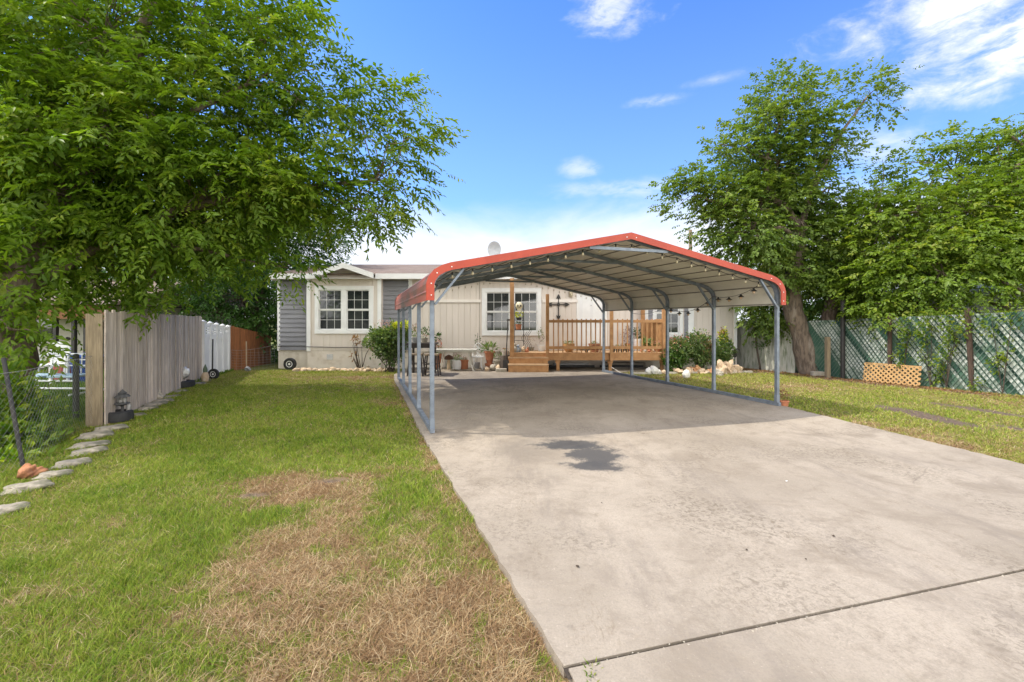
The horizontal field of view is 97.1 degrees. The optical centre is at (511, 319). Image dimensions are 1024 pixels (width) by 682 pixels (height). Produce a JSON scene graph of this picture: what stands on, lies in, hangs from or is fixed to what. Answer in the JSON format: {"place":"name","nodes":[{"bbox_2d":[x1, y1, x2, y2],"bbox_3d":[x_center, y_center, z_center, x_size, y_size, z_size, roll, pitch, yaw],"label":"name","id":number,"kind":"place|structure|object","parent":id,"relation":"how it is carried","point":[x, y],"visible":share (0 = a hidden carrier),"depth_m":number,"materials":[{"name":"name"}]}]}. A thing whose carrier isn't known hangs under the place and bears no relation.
{"place":"outdoors","nodes":[
{"label":"outdoors","id":0,"kind":"place"},
{"bbox_2d":[445,357,466,367],"bbox_3d":[-1.858,1.434,15.050,0.690,0.360,0.200,0,0,0],"label":"storage box","id":1,"kind":"object","parent":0,"point":[451,361],"visible":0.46,"depth_m":14.95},
{"bbox_2d":[0,321,1023,681],"bbox_3d":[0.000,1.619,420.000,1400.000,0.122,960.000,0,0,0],"label":"ground","id":2,"kind":"structure","parent":0,"point":[940,419],"depth_m":3.08,"materials":[{"name":"plant"}]},
{"bbox_2d":[0,501,30,514],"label":"edging stone","id":3,"kind":"object","parent":2,"relation":"on","point":[8,508],"visible":0.84,"depth_m":3.71,"materials":[{"name":"stone"}]},
{"bbox_2d":[0,479,54,495],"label":"edging stone","id":4,"kind":"object","parent":2,"relation":"on","point":[42,483],"visible":0.87,"depth_m":4.15,"materials":[{"name":"stone"}]},
{"bbox_2d":[16,463,48,478],"bbox_3d":[-4.808,1.538,4.524,0.227,0.206,0.269,0,0,-32],"label":"rock","id":5,"kind":"object","parent":2,"relation":"on","point":[27,470],"visible":0.63,"depth_m":4.48,"materials":[{"name":"orange stone"}]},
{"bbox_2d":[0,348,79,463],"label":"undergrowth","id":6,"kind":"object","parent":2,"relation":"on","point":[20,367],"visible":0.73,"depth_m":5.65,"materials":[{"name":"green plant"}]},
{"bbox_2d":[0,356,91,467],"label":"chain link fence","id":7,"kind":"object","parent":2,"relation":"on","point":[12,409],"visible":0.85,"depth_m":4.76,"materials":[{"name":"metal"}]},
{"bbox_2d":[32,469,73,480],"bbox_3d":[-4.609,1.559,4.543,0.301,0.064,0.208,0,0,-34],"label":"edging stone","id":8,"kind":"object","parent":2,"relation":"on","point":[47,474],"visible":0.81,"depth_m":4.50,"materials":[{"name":"stone"}]},
{"bbox_2d":[39,342,70,383],"bbox_3d":[-11.418,1.080,11.193,0.566,1.040,0.485,0,0,0],"label":"plastic chair","id":9,"kind":"object","parent":2,"relation":"on","point":[62,347],"visible":0.35,"depth_m":11.40,"materials":[{"name":"white paint"}]},
{"bbox_2d":[49,362,70,379],"bbox_3d":[-11.821,1.310,11.850,0.400,0.560,0.300,0,0,0],"label":"cooler box","id":10,"kind":"object","parent":2,"relation":"on","point":[61,368],"visible":0.08,"depth_m":11.70,"materials":[{"name":"red plastic"}]},
{"bbox_2d":[36,353,103,395],"bbox_3d":[-9.464,1.116,9.390,1.364,0.811,0.820,0,0,0],"label":"glider bench","id":11,"kind":"object","parent":2,"relation":"on","point":[57,375],"visible":0.33,"depth_m":9.57,"materials":[{"name":"white paint"}]},
{"bbox_2d":[49,457,92,469],"bbox_3d":[-4.757,1.555,4.875,0.351,0.076,0.239,0,0,-45],"label":"edging stone","id":12,"kind":"object","parent":2,"relation":"on","point":[68,463],"visible":0.76,"depth_m":4.84,"materials":[{"name":"stone"}]},
{"bbox_2d":[72,354,79,419],"bbox_3d":[-6.835,1.080,7.086,0.078,1.100,0.078,0,0,23],"label":"fence post","id":13,"kind":"object","parent":2,"relation":"on","point":[76,385],"visible":0.87,"depth_m":7.06,"materials":[{"name":"black metal"}]},
{"bbox_2d":[65,446,108,457],"bbox_3d":[-5.010,1.558,5.321,0.252,0.067,0.412,0,0,32],"label":"edging stone","id":14,"kind":"object","parent":2,"relation":"on","point":[97,449],"visible":0.84,"depth_m":5.30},
{"bbox_2d":[70,355,103,382],"bbox_3d":[-10.922,1.220,11.600,0.660,0.740,0.660,0,0,0],"label":"storage bin","id":15,"kind":"object","parent":2,"relation":"on","point":[83,371],"visible":0.11,"depth_m":11.35,"materials":[{"name":"blue plastic"}]},
{"bbox_2d":[66,440,111,449],"bbox_3d":[-5.279,1.561,5.637,0.430,0.058,0.274,0,0,-36],"label":"edging stone","id":16,"kind":"object","parent":2,"relation":"on","point":[81,445],"visible":0.78,"depth_m":5.60,"materials":[{"name":"stone"}]},
{"bbox_2d":[75,430,113,439],"bbox_3d":[-5.578,1.551,6.035,0.414,0.088,0.283,0,0,-45],"label":"edging stone","id":17,"kind":"object","parent":2,"relation":"on","point":[98,434],"visible":0.8,"depth_m":5.98,"materials":[{"name":"stone"}]},
{"bbox_2d":[92,424,128,431],"bbox_3d":[-5.746,1.555,6.439,0.299,0.076,0.442,0,0,35],"label":"edging stone","id":18,"kind":"object","parent":2,"relation":"on","point":[112,427],"visible":0.69,"depth_m":6.40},
{"bbox_2d":[0,368,233,453],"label":"lawn grass","id":19,"kind":"structure","parent":2,"relation":"on","point":[62,392],"depth_m":9.31,"materials":[{"name":"plant"}]},
{"bbox_2d":[103,409,133,422],"bbox_3d":[-6.083,1.485,6.971,0.399,0.170,0.395,0,0,0],"label":"tyre planter","id":20,"kind":"object","parent":2,"relation":"on","point":[117,415],"visible":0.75,"depth_m":6.86,"materials":[{"name":"black rubber"}]},
{"bbox_2d":[114,389,130,410],"bbox_3d":[-6.051,1.268,7.021,0.219,0.379,0.204,0,0,0],"label":"garden statue","id":21,"kind":"object","parent":20,"relation":"on","point":[122,395],"visible":0.95,"depth_m":7.00,"materials":[{"name":"stone"}]},
{"bbox_2d":[85,310,201,426],"bbox_3d":[-7.276,0.743,9.420,0.226,1.794,6.045,0,0,-23],"label":"wooden fence","id":22,"kind":"object","parent":2,"relation":"on","point":[151,364],"visible":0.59,"depth_m":7.83,"materials":[{"name":"grey wood"}]},
{"bbox_2d":[36,279,253,367],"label":"neighbor house","id":23,"kind":"structure","parent":2,"relation":"on","point":[59,331],"depth_m":15.18,"materials":[{"name":"beige"}]},
{"bbox_2d":[37,319,52,338],"bbox_3d":[-16.300,0.280,15.155,1.800,0.700,0.070,0,0,0],"label":"window","id":24,"kind":"structure","parent":23,"relation":"in","point":[48,329],"depth_m":15.12,"materials":[{"name":"grey glass"}]},
{"bbox_2d":[138,405,158,410],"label":"edging stone","id":25,"kind":"object","parent":2,"relation":"on","point":[148,407],"visible":0.77,"depth_m":7.89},
{"bbox_2d":[144,400,167,405],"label":"edging stone","id":26,"kind":"object","parent":2,"relation":"on","point":[160,403],"visible":0.6,"depth_m":8.25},
{"bbox_2d":[151,398,173,402],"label":"edging stone","id":27,"kind":"object","parent":2,"relation":"on","point":[168,399],"visible":0.61,"depth_m":8.62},
{"bbox_2d":[101,251,234,322],"bbox_3d":[-15.959,-2.159,19.940,8.186,7.586,6.316,0,0,0],"label":"background tree","id":28,"kind":"object","parent":2,"relation":"on","point":[149,274],"depth_m":19.43,"materials":[{"name":"green plant"}]},
{"bbox_2d":[181,379,195,387],"bbox_3d":[-7.770,1.508,10.607,0.567,0.170,0.561,0,0,0],"label":"tyre planter","id":29,"kind":"object","parent":2,"relation":"on","point":[187,383],"visible":0.5,"depth_m":10.51,"materials":[{"name":"black rubber"}]},
{"bbox_2d":[183,367,189,378],"bbox_3d":[-7.771,1.232,10.607,0.387,0.365,0.211,0,0,0],"label":"garden statue","id":30,"kind":"object","parent":29,"relation":"on","point":[186,371],"visible":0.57,"depth_m":10.57,"materials":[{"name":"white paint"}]},
{"bbox_2d":[201,364,208,381],"bbox_3d":[-7.941,1.378,11.700,0.180,0.460,0.171,0,0,0],"label":"garden gnome","id":31,"kind":"object","parent":2,"relation":"on","point":[205,376],"visible":0.94,"depth_m":11.65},
{"bbox_2d":[208,339,218,378],"bbox_3d":[-8.158,1.075,12.380,0.365,1.092,0.240,0,0,0],"label":"hand truck","id":32,"kind":"object","parent":2,"relation":"on","point":[213,373],"visible":0.98,"depth_m":12.27,"materials":[{"name":"black rubber"}]},
{"bbox_2d":[202,320,230,372],"bbox_3d":[-8.705,0.828,13.309,0.140,1.655,2.314,0,0,-17],"label":"vinyl fence","id":33,"kind":"object","parent":2,"relation":"on","point":[221,354],"visible":0.87,"depth_m":13.26,"materials":[{"name":"plastic"}]},
{"bbox_2d":[0,0,470,396],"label":"pecan tree","id":34,"kind":"object","parent":2,"relation":"on","point":[88,141],"visible":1,"depth_m":7.41,"materials":[{"name":"green plant"}]},
{"bbox_2d":[115,152,360,362],"bbox_3d":[-10.234,-2.453,17.536,8.951,10.418,6.867,0,0,0],"label":"shade tree","id":35,"kind":"object","parent":2,"relation":"on","point":[256,320],"visible":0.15,"depth_m":16.90,"materials":[{"name":"green plant"}]},
{"bbox_2d":[230,326,270,369],"bbox_3d":[-9.204,0.937,15.888,0.142,1.486,2.895,0,0,-4],"label":"stained fence","id":36,"kind":"object","parent":2,"relation":"on","point":[239,337],"visible":0.74,"depth_m":15.58,"materials":[{"name":"brown wood"}]},
{"bbox_2d":[231,341,272,369],"bbox_3d":[-8.408,1.170,14.731,1.242,0.960,0.294,0,0,-34],"label":"wire fence","id":37,"kind":"object","parent":2,"relation":"on","point":[246,356],"visible":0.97,"depth_m":14.50,"materials":[{"name":"metal"}]},
{"bbox_2d":[186,234,318,344],"bbox_3d":[-13.264,-1.745,23.163,8.226,7.013,6.739,0,0,0],"label":"background tree","id":38,"kind":"object","parent":2,"relation":"on","point":[273,287],"visible":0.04,"depth_m":22.54,"materials":[{"name":"green plant"}]},
{"bbox_2d":[283,358,296,369],"bbox_3d":[-7.245,1.441,14.750,0.400,0.400,0.130,0,0,0],"label":"spare wheel","id":39,"kind":"object","parent":2,"relation":"on","point":[290,363],"visible":0.96,"depth_m":14.69,"materials":[{"name":"black rubber"}]},
{"bbox_2d":[349,334,372,367],"bbox_3d":[-4.840,1.058,14.585,0.887,1.238,0.366,0,0,0],"label":"bare rose","id":40,"kind":"object","parent":2,"relation":"on","point":[356,361],"visible":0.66,"depth_m":14.61,"materials":[{"name":"green plant"}]},
{"bbox_2d":[362,318,414,371],"bbox_3d":[-3.851,0.793,14.071,1.713,1.755,1.176,0,0,0],"label":"bush","id":41,"kind":"object","parent":2,"relation":"on","point":[383,342],"visible":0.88,"depth_m":13.90,"materials":[{"name":"green plant"}]},
{"bbox_2d":[269,263,736,368],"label":"manufactured house","id":42,"kind":"structure","parent":2,"relation":"on","point":[359,299],"depth_m":15.40,"materials":[{"name":"beige"}]},
{"bbox_2d":[314,286,372,333],"bbox_3d":[-5.613,-0.335,15.130,1.959,1.598,0.100,0,0,0],"label":"window","id":43,"kind":"structure","parent":42,"relation":"in","point":[346,309],"depth_m":15.15,"materials":[{"name":"white paint"}]},
{"bbox_2d":[488,241,500,255],"bbox_3d":[-0.710,-2.584,18.073,0.483,1.130,0.541,0,0,-41],"label":"satellite dish","id":44,"kind":"object","parent":42,"relation":"on","point":[494,247],"visible":0.77,"depth_m":18.16,"materials":[{"name":"metal"}]},
{"bbox_2d":[482,288,540,335],"bbox_3d":[-0.014,-0.273,15.410,2.024,1.616,0.100,0,0,0],"label":"window","id":45,"kind":"structure","parent":42,"relation":"in","point":[495,301],"depth_m":15.43,"materials":[{"name":"white paint"}]},
{"bbox_2d":[549,294,569,318],"bbox_3d":[1.581,-0.433,15.367,0.760,0.890,0.037,0,0,0],"label":"metal cross","id":46,"kind":"object","parent":42,"relation":"attached to","point":[558,304],"visible":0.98,"depth_m":15.35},
{"bbox_2d":[579,294,601,345],"bbox_3d":[2.712,-0.050,15.395,0.845,2.040,0.110,0,0,0],"label":"door","id":47,"kind":"structure","parent":42,"relation":"in","point":[588,309],"depth_m":15.40,"materials":[{"name":"white paint"}]},
{"bbox_2d":[653,309,682,336],"bbox_3d":[5.301,-0.238,15.410,1.030,1.644,0.100,0,0,0],"label":"window","id":48,"kind":"structure","parent":42,"relation":"in","point":[675,321],"depth_m":15.43,"materials":[{"name":"white paint"}]},
{"bbox_2d":[508,278,665,371],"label":"deck","id":49,"kind":"structure","parent":2,"relation":"on","point":[537,360],"depth_m":14.14,"materials":[{"name":"brown wood"}]},
{"bbox_2d":[514,304,531,350],"bbox_3d":[0.358,0.255,14.850,0.567,1.550,0.255,0,0,0],"label":"plant rack","id":50,"kind":"object","parent":49,"relation":"on","point":[523,335],"visible":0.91,"depth_m":14.74,"materials":[{"name":"black metal"}]},
{"bbox_2d":[516,302,522,310],"bbox_3d":[0.234,-0.444,14.803,0.230,0.288,0.197,0,0,0],"label":"skull ornament","id":51,"kind":"object","parent":50,"relation":"on","point":[519,305],"visible":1,"depth_m":14.75,"materials":[{"name":"paint"}]},
{"bbox_2d":[537,327,544,350],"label":"potted plant","id":52,"kind":"object","parent":49,"relation":"on","point":[541,347],"visible":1,"depth_m":14.83,"materials":[{"name":"green plant"}]},
{"bbox_2d":[563,341,574,351],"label":"potted plant","id":53,"kind":"object","parent":49,"relation":"on","point":[569,344],"visible":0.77,"depth_m":14.34,"materials":[{"name":"orange plant"}]},
{"bbox_2d":[588,340,599,351],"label":"potted plant","id":54,"kind":"object","parent":49,"relation":"on","point":[597,344],"visible":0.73,"depth_m":14.33,"materials":[{"name":"brown plant"}]},
{"bbox_2d":[620,325,634,350],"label":"potted plant","id":55,"kind":"object","parent":49,"relation":"on","point":[626,336],"visible":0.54,"depth_m":14.98,"materials":[{"name":"green plant"}]},
{"bbox_2d":[633,328,640,350],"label":"potted plant","id":56,"kind":"object","parent":49,"relation":"on","point":[635,341],"visible":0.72,"depth_m":14.90,"materials":[{"name":"white plant"}]},
{"bbox_2d":[650,366,658,374],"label":"rock","id":57,"kind":"object","parent":2,"relation":"on","point":[654,370],"visible":0.8,"depth_m":13.46,"materials":[{"name":"white stone"}]},
{"bbox_2d":[660,334,694,371],"bbox_3d":[5.115,1.018,14.068,1.119,1.300,1.018,0,0,0],"label":"rose bush","id":58,"kind":"object","parent":2,"relation":"on","point":[679,352],"visible":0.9,"depth_m":13.90,"materials":[{"name":"green plant"}]},
{"bbox_2d":[682,369,689,377],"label":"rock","id":59,"kind":"object","parent":2,"relation":"on","point":[686,373],"visible":0.9,"depth_m":12.51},
{"bbox_2d":[633,371,752,374],"bbox_3d":[5.500,1.607,13.750,3.891,0.067,0.090,0,0,-7],"label":"edging board","id":60,"kind":"object","parent":2,"relation":"on","point":[639,373],"visible":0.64,"depth_m":13.61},
{"bbox_2d":[680,327,718,369],"bbox_3d":[5.937,0.950,14.303,1.253,1.442,0.988,0,0,0],"label":"rose bush","id":61,"kind":"object","parent":2,"relation":"on","point":[701,351],"visible":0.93,"depth_m":14.10,"materials":[{"name":"green plant"}]},
{"bbox_2d":[717,359,727,373],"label":"rock","id":62,"kind":"object","parent":2,"relation":"on","point":[722,366],"visible":0.64,"depth_m":13.70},
{"bbox_2d":[708,325,737,365],"bbox_3d":[6.680,0.929,14.448,1.193,1.499,0.889,0,0,0],"label":"rose bush","id":63,"kind":"object","parent":2,"relation":"on","point":[723,351],"visible":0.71,"depth_m":14.37,"materials":[{"name":"green plant"}]},
{"bbox_2d":[723,359,736,373],"bbox_3d":[6.646,1.508,13.845,0.480,0.623,0.362,0,0,43],"label":"rock","id":64,"kind":"object","parent":2,"relation":"on","point":[731,369],"visible":0.55,"depth_m":13.70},
{"bbox_2d":[733,365,742,373],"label":"rock","id":65,"kind":"object","parent":2,"relation":"on","point":[738,368],"visible":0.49,"depth_m":13.73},
{"bbox_2d":[741,311,769,369],"bbox_3d":[8.058,0.363,14.970,1.359,2.613,0.962,0,0,-17],"label":"sapling","id":66,"kind":"object","parent":2,"relation":"on","point":[756,343],"visible":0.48,"depth_m":14.88,"materials":[{"name":"green plant"}]},
{"bbox_2d":[737,321,794,372],"bbox_3d":[7.946,0.876,15.867,0.154,1.708,4.308,0,0,-21],"label":"wooden fence","id":67,"kind":"object","parent":2,"relation":"on","point":[746,355],"visible":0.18,"depth_m":14.86,"materials":[{"name":"grey wood"}]},
{"bbox_2d":[645,55,924,375],"bbox_3d":[7.978,-3.022,14.142,8.063,9.637,4.853,0,0,0],"label":"oak tree","id":68,"kind":"object","parent":2,"relation":"on","point":[781,212],"visible":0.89,"depth_m":13.27,"materials":[{"name":"green plant"}]},
{"bbox_2d":[780,389,790,406],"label":"potted plant","id":69,"kind":"object","parent":2,"relation":"on","point":[785,402],"visible":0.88,"depth_m":8.02,"materials":[{"name":"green plant"}]},
{"bbox_2d":[721,231,877,321],"bbox_3d":[11.194,-1.167,17.709,5.025,5.753,6.118,0,0,-35],"label":"shade tree","id":70,"kind":"object","parent":2,"relation":"on","point":[770,306],"visible":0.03,"depth_m":17.70,"materials":[{"name":"green plant"}]},
{"bbox_2d":[810,371,824,375],"bbox_3d":[8.900,1.563,13.095,0.400,0.130,0.200,0,0,9],"label":"concrete block","id":71,"kind":"object","parent":2,"relation":"on","point":[816,373],"depth_m":13.01,"materials":[{"name":"concrete"}]},
{"bbox_2d":[825,337,830,377],"bbox_3d":[8.836,1.065,12.656,0.100,1.170,0.100,0,0,0],"label":"wooden stake","id":72,"kind":"object","parent":2,"relation":"on","point":[827,357],"visible":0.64,"depth_m":12.61,"materials":[{"name":"brown wood"}]},
{"bbox_2d":[743,368,1023,399],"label":"leaf litter","id":73,"kind":"object","parent":2,"relation":"on","point":[874,382],"visible":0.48,"depth_m":11.12,"materials":[{"name":"plant"}]},
{"bbox_2d":[862,362,921,385],"bbox_3d":[9.502,1.358,11.335,0.115,0.491,1.222,0,0,-26],"label":"lattice panel","id":74,"kind":"object","parent":2,"relation":"on","point":[866,364],"visible":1,"depth_m":11.30,"materials":[{"name":"wood"}]},
{"bbox_2d":[888,313,921,379],"bbox_3d":[9.686,0.702,11.137,0.665,1.758,0.491,0,0,0],"label":"climbing vine","id":75,"kind":"object","parent":2,"relation":"on","point":[902,340],"visible":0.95,"depth_m":11.10,"materials":[{"name":"green plant"}]},
{"bbox_2d":[806,112,1023,350],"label":"hackberry tree","id":76,"kind":"object","parent":2,"relation":"on","point":[943,255],"visible":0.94,"depth_m":11.55,"materials":[{"name":"green plant"}]},
{"bbox_2d":[807,299,1023,395],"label":"chain link fence","id":77,"kind":"object","parent":2,"relation":"on","point":[853,351],"visible":0.77,"depth_m":10.66,"materials":[{"name":"green metal"}]},
{"bbox_2d":[846,282,1023,318],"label":"hedge","id":78,"kind":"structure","parent":2,"relation":"on","point":[990,308],"depth_m":11.59,"materials":[{"name":"green"}]},
{"bbox_2d":[926,303,964,388],"bbox_3d":[10.023,0.592,10.338,0.816,1.978,0.543,0,0,0],"label":"climbing vine","id":79,"kind":"object","parent":2,"relation":"on","point":[951,332],"visible":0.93,"depth_m":10.33,"materials":[{"name":"green plant"}]},
{"bbox_2d":[912,303,983,386],"bbox_3d":[9.990,0.610,10.381,0.724,1.996,1.252,0,0,-27],"label":"climbing vine","id":80,"kind":"object","parent":2,"relation":"on","point":[927,324],"visible":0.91,"depth_m":10.62,"materials":[{"name":"green plant"}]},
{"bbox_2d":[967,300,1023,393],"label":"climbing vine","id":81,"kind":"object","parent":2,"relation":"on","point":[1010,321],"visible":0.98,"depth_m":9.56,"materials":[{"name":"green plant"}]},
{"bbox_2d":[0,0,1023,320],"label":"sky","id":82,"kind":"structure","parent":0,"point":[571,109],"materials":[{"name":"blue"}]},
{"bbox_2d":[394,367,1023,677],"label":"driveway","id":83,"kind":"structure","parent":0,"point":[697,493],"depth_m":3.71,"materials":[{"name":"concrete"}]},
{"bbox_2d":[407,353,424,375],"bbox_3d":[-2.720,1.271,12.850,0.466,0.633,0.406,0,0,0],"label":"bar stool","id":84,"kind":"object","parent":83,"relation":"on","point":[422,355],"visible":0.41,"depth_m":12.69,"materials":[{"name":"brown wood"}]},
{"bbox_2d":[405,342,438,372],"bbox_3d":[-2.636,1.130,13.300,0.840,0.920,0.720,0,0,0],"label":"bar table","id":85,"kind":"object","parent":83,"relation":"on","point":[423,345],"visible":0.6,"depth_m":13.50,"materials":[{"name":"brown wood"}]},
{"bbox_2d":[412,324,416,342],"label":"potted plant","id":86,"kind":"object","parent":85,"relation":"on","point":[414,338],"visible":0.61,"depth_m":13.29,"materials":[{"name":"green plant"}]},
{"bbox_2d":[421,326,429,342],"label":"potted plant","id":87,"kind":"object","parent":85,"relation":"on","point":[424,340],"visible":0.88,"depth_m":13.20,"materials":[{"name":"green plant"}]},
{"bbox_2d":[422,353,440,376],"bbox_3d":[-2.257,1.269,12.750,0.466,0.633,0.406,0,0,0],"label":"bar stool","id":88,"kind":"object","parent":83,"relation":"on","point":[425,369],"visible":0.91,"depth_m":12.59,"materials":[{"name":"brown wood"}]},
{"bbox_2d":[436,340,443,367],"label":"potted plant","id":89,"kind":"object","parent":83,"relation":"on","point":[440,355],"visible":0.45,"depth_m":14.81,"materials":[{"name":"green plant"}]},
{"bbox_2d":[445,355,453,369],"bbox_3d":[-2.041,1.369,14.600,0.320,0.480,0.320,0,0,0],"label":"mushroom ornament","id":90,"kind":"object","parent":83,"relation":"on","point":[448,358],"visible":0.99,"depth_m":14.54,"materials":[{"name":"brown ceramic"}]},
{"bbox_2d":[436,348,477,370],"bbox_3d":[-1.746,1.265,14.300,1.316,0.682,0.600,0,0,0],"label":"garden table","id":91,"kind":"object","parent":83,"relation":"on","point":[444,350],"visible":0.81,"depth_m":14.06,"materials":[{"name":"beige metal"}]},
{"bbox_2d":[452,353,463,368],"bbox_3d":[-1.803,1.333,14.776,0.474,0.554,0.431,0,0,-42],"label":"flower bucket","id":92,"kind":"object","parent":83,"relation":"on","point":[456,363],"visible":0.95,"depth_m":14.64,"materials":[{"name":"white paint"}]},
{"bbox_2d":[460,357,468,368],"bbox_3d":[-1.559,1.402,14.797,0.276,0.419,0.292,0,0,0],"label":"clay planter","id":93,"kind":"object","parent":83,"relation":"on","point":[464,363],"visible":0.97,"depth_m":14.69,"materials":[{"name":"ceramic"}]},
{"bbox_2d":[474,336,481,368],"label":"potted plant","id":94,"kind":"object","parent":83,"relation":"on","point":[476,365],"visible":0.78,"depth_m":14.90,"materials":[{"name":"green plant"}]},
{"bbox_2d":[472,343,483,369],"bbox_3d":[-1.111,1.175,14.600,0.420,0.855,0.414,0,0,0],"label":"garden chair","id":95,"kind":"object","parent":83,"relation":"on","point":[476,356],"visible":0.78,"depth_m":14.71,"materials":[{"name":"white paint"}]},
{"bbox_2d":[480,340,499,369],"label":"potted plant","id":96,"kind":"object","parent":83,"relation":"on","point":[489,356],"visible":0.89,"depth_m":14.60,"materials":[{"name":"ceramic"}]},
{"bbox_2d":[493,351,501,365],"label":"potted plant","id":97,"kind":"object","parent":83,"relation":"on","point":[496,361],"visible":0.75,"depth_m":14.39,"materials":[{"name":"green plant"}]},
{"bbox_2d":[500,349,509,367],"bbox_3d":[-0.217,1.270,14.401,0.367,0.680,0.364,0,0,0],"label":"planter barrel","id":98,"kind":"object","parent":83,"relation":"on","point":[502,357],"visible":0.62,"depth_m":14.26,"materials":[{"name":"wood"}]},
{"bbox_2d":[503,319,509,370],"bbox_3d":[-0.158,0.790,14.062,0.236,1.620,0.157,0,0,0],"label":"garden spade","id":99,"kind":"object","parent":83,"relation":"on","point":[505,363],"visible":0.89,"depth_m":13.99,"materials":[{"name":"black metal"}]},
{"bbox_2d":[395,232,785,432],"bbox_3d":[0.855,0.120,9.995,6.278,2.944,6.364,0,0,-18],"label":"carport","id":100,"kind":"object","parent":83,"relation":"on","point":[620,278],"visible":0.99,"depth_m":8.96,"materials":[{"name":"red paint"}]},
{"bbox_2d":[438,277,600,301],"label":"string lights","id":101,"kind":"object","parent":100,"relation":"hanging from","point":[519,282],"visible":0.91,"depth_m":13.04,"materials":[{"name":"white paint"}]},
{"bbox_2d":[435,244,759,286],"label":"string lights","id":102,"kind":"object","parent":100,"relation":"hanging from","point":[565,257],"visible":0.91,"depth_m":6.92,"materials":[{"name":"white plastic"}]},
{"bbox_2d":[634,284,759,315],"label":"string lights","id":103,"kind":"object","parent":100,"relation":"hanging from","point":[740,296],"visible":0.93,"depth_m":9.26,"materials":[{"name":"black plastic"}]},
{"bbox_2d":[549,362,644,368],"bbox_3d":[2.799,1.515,14.905,3.201,0.210,0.390,0,0,0],"label":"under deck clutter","id":104,"kind":"object","parent":83,"relation":"on","point":[626,365],"visible":0.92,"depth_m":14.82,"materials":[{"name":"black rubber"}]},
{"bbox_2d":[562,571,1022,679],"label":"joint filler","id":105,"kind":"object","parent":83,"relation":"on","point":[567,673],"visible":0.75,"depth_m":2.06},
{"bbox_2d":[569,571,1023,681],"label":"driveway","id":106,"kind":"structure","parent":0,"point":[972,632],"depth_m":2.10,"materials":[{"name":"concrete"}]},
{"bbox_2d":[582,656,602,681],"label":"joint weed","id":107,"kind":"object","parent":106,"relation":"on","point":[590,668],"visible":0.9,"depth_m":1.96,"materials":[{"name":"green plant"}]},
{"bbox_2d":[580,574,1014,665],"bbox_3d":[3.180,1.526,2.757,5.948,0.011,0.042,0,0,-15],"label":"crumbled grit","id":108,"kind":"object","parent":106,"relation":"on","point":[805,618],"visible":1,"depth_m":2.31,"materials":[{"name":"stone"}]},
{"bbox_2d":[622,370,1023,463],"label":"lawn grass","id":109,"kind":"structure","parent":0,"point":[986,449],"depth_m":8.23,"materials":[{"name":"plant"}]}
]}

